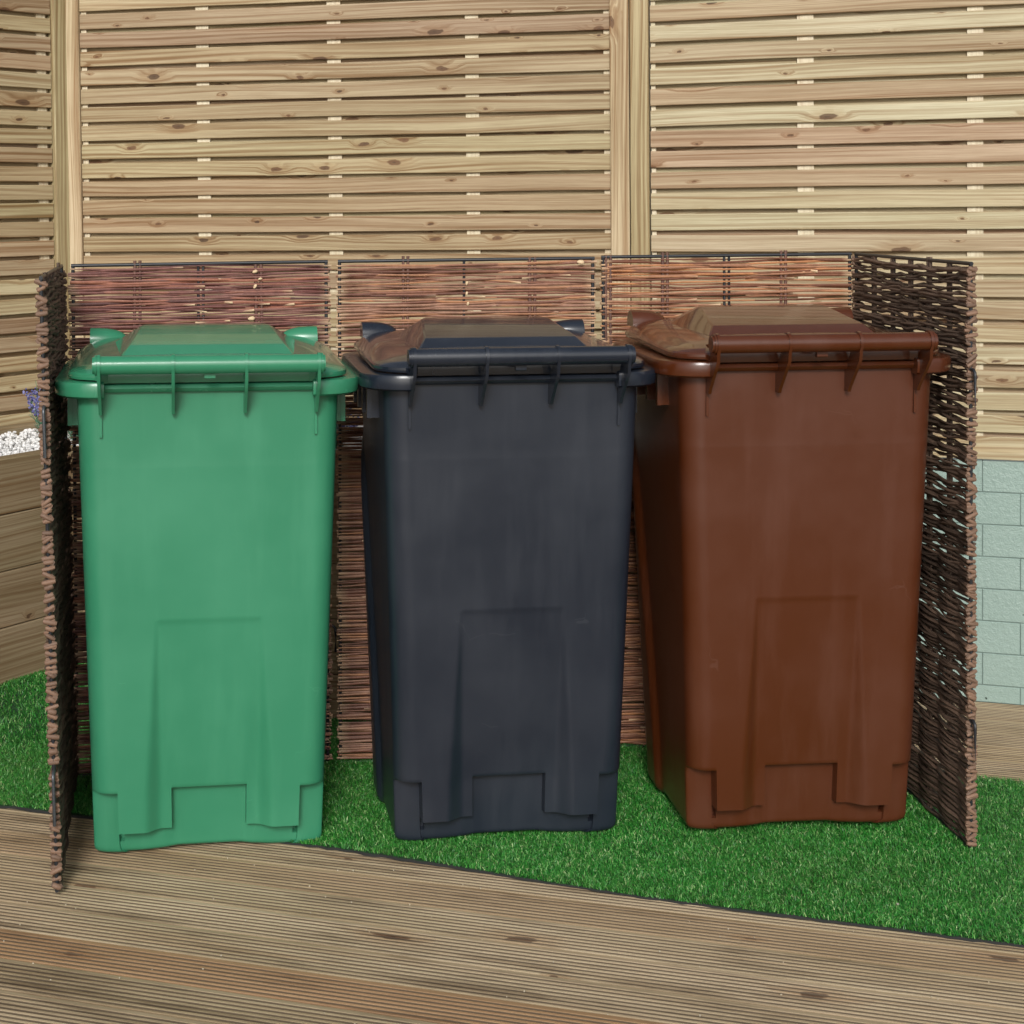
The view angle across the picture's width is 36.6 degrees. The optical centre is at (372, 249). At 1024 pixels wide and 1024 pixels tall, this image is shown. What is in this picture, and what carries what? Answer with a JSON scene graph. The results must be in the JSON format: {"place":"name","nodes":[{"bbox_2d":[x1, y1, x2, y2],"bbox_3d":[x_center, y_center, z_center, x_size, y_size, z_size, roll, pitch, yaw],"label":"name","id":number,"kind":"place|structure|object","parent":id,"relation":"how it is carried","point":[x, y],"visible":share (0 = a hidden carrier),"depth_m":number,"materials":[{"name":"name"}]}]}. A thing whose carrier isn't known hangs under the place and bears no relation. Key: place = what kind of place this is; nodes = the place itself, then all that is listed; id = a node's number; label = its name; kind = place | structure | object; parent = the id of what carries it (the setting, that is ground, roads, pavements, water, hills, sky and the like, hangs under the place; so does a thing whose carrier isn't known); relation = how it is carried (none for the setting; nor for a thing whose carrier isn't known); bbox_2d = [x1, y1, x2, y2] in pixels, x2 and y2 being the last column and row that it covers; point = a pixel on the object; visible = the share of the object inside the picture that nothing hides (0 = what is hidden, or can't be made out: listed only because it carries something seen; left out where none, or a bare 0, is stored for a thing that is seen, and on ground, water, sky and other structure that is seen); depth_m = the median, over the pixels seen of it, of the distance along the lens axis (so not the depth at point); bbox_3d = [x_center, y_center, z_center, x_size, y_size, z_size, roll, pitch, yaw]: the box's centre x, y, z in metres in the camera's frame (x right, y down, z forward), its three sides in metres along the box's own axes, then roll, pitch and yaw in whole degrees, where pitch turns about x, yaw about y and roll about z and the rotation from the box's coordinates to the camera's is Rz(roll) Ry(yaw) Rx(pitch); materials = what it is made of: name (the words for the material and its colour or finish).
{"place":"outdoors","nodes":[
{"label":"outdoors","id":0,"kind":"place"},
{"bbox_2d":[0,428,361,455],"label":"gravel","id":1,"kind":"structure","parent":0,"point":[27,440],"depth_m":4.41,"materials":[{"name":"white gravel"}]},
{"bbox_2d":[22,384,41,437],"bbox_3d":[-0.931,0.460,4.419,0.135,0.195,0.122,1,2,44],"label":"lavender plant","id":2,"kind":"object","parent":1,"relation":"on","point":[35,410],"visible":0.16,"depth_m":4.40,"materials":[{"name":"purple plant"}]},
{"bbox_2d":[67,398,78,440],"bbox_3d":[-0.836,0.474,4.377,0.128,0.167,0.124,0,2,34],"label":"lavender plant","id":3,"kind":"object","parent":1,"relation":"on","point":[69,433],"visible":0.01,"depth_m":4.37,"materials":[{"name":"green plant"}]},
{"bbox_2d":[336,408,360,449],"bbox_3d":[-0.107,0.481,4.225,0.130,0.146,0.131,-2,2,-41],"label":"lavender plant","id":4,"kind":"object","parent":1,"relation":"on","point":[346,426],"visible":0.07,"depth_m":4.21,"materials":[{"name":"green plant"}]},
{"label":"ground","id":5,"kind":"structure","parent":0,"visible":0},
{"bbox_2d":[0,698,1023,1023],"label":"deck","id":6,"kind":"structure","parent":5,"relation":"on","point":[138,936],"depth_m":2.85,"materials":[{"name":"brown wood"}]},
{"bbox_2d":[46,0,71,362],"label":"fence post","id":7,"kind":"object","parent":6,"relation":"on","point":[59,126],"depth_m":4.81,"materials":[{"name":"brown wood"}]},
{"bbox_2d":[0,0,53,425],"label":"slatted fence","id":8,"kind":"object","parent":7,"relation":"attached to","point":[26,224],"visible":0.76,"depth_m":4.73,"materials":[{"name":"brown wood"}]},
{"bbox_2d":[65,0,84,349],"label":"fence post","id":9,"kind":"object","parent":6,"relation":"on","point":[75,141],"visible":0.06,"depth_m":4.83,"materials":[{"name":"brown wood"}]},
{"bbox_2d":[0,422,645,738],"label":"raised bed","id":10,"kind":"object","parent":6,"relation":"on","point":[22,614],"depth_m":4.10,"materials":[{"name":"wood"}]},
{"bbox_2d":[0,660,1023,947],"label":"grass carpet","id":11,"kind":"object","parent":6,"relation":"on","point":[508,875],"depth_m":3.22,"materials":[{"name":"green plant"}]},
{"bbox_2d":[34,263,79,892],"bbox_3d":[-0.690,0.660,3.380,0.037,1.251,0.651,-1,2,-8],"label":"willow screen panel","id":12,"kind":"object","parent":11,"relation":"on","point":[57,548],"visible":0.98,"depth_m":3.20,"materials":[{"name":"brown wicker"}]},
{"bbox_2d":[68,260,336,777],"bbox_3d":[-0.413,0.648,3.734,0.646,1.249,0.024,-1,2,-7],"label":"willow screen panel","id":13,"kind":"object","parent":11,"relation":"on","point":[256,297],"visible":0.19,"depth_m":3.71,"materials":[{"name":"brown wicker"}]},
{"bbox_2d":[54,323,358,851],"bbox_3d":[-0.368,0.729,3.418,0.642,1.112,0.617,0,2,-7],"label":"wheelie bin","id":14,"kind":"object","parent":11,"relation":"on","point":[207,452],"visible":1,"depth_m":3.23,"materials":[{"name":"green plastic"}]},
{"bbox_2d":[336,256,596,762],"bbox_3d":[0.230,0.638,3.779,0.652,1.250,0.024,-1,2,-2],"label":"willow screen panel","id":15,"kind":"object","parent":11,"relation":"on","point":[424,297],"visible":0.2,"depth_m":3.77,"materials":[{"name":"brown wicker"}]},
{"bbox_2d":[342,316,656,840],"bbox_3d":[0.272,0.713,3.436,0.642,1.108,0.617,0,2,-7],"label":"wheelie bin","id":16,"kind":"object","parent":11,"relation":"on","point":[497,454],"visible":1,"depth_m":3.25,"materials":[{"name":"black plastic"}]},
{"bbox_2d":[599,250,852,747],"bbox_3d":[0.891,0.628,3.863,0.640,1.250,0.022,-1,2,-1],"label":"willow screen panel","id":17,"kind":"object","parent":11,"relation":"on","point":[632,732],"visible":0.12,"depth_m":3.85,"materials":[{"name":"brown wicker"}]},
{"bbox_2d":[613,304,950,828],"bbox_3d":[0.906,0.690,3.447,0.642,1.118,0.617,-1,2,-4],"label":"wheelie bin","id":18,"kind":"object","parent":11,"relation":"on","point":[779,465],"visible":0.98,"depth_m":3.26,"materials":[{"name":"brown plastic"}]},
{"bbox_2d":[850,252,977,848],"bbox_3d":[1.235,0.635,3.537,0.029,1.246,0.659,-1,2,-4],"label":"willow screen panel","id":19,"kind":"object","parent":11,"relation":"on","point":[948,794],"visible":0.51,"depth_m":3.34,"materials":[{"name":"brown wicker"}]},
{"bbox_2d":[609,0,630,343],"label":"fence post","id":20,"kind":"object","parent":6,"relation":"on","point":[619,51],"visible":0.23,"depth_m":4.46,"materials":[{"name":"brown wood"}]},
{"bbox_2d":[79,0,610,417],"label":"slatted fence","id":21,"kind":"object","parent":20,"relation":"attached to","point":[332,132],"visible":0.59,"depth_m":4.65,"materials":[{"name":"brown wood"}]},
{"bbox_2d":[629,0,652,309],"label":"fence post","id":22,"kind":"object","parent":6,"relation":"on","point":[640,118],"visible":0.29,"depth_m":4.45,"materials":[{"name":"brown wood"}]},
{"bbox_2d":[916,458,1023,704],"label":"block wall","id":23,"kind":"structure","parent":6,"relation":"on","point":[999,569],"depth_m":4.20,"materials":[{"name":"green paint"}]},
{"bbox_2d":[650,0,1023,460],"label":"slatted fence","id":24,"kind":"object","parent":23,"relation":"on","point":[890,127],"visible":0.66,"depth_m":4.27,"materials":[{"name":"brown wood"}]}
]}

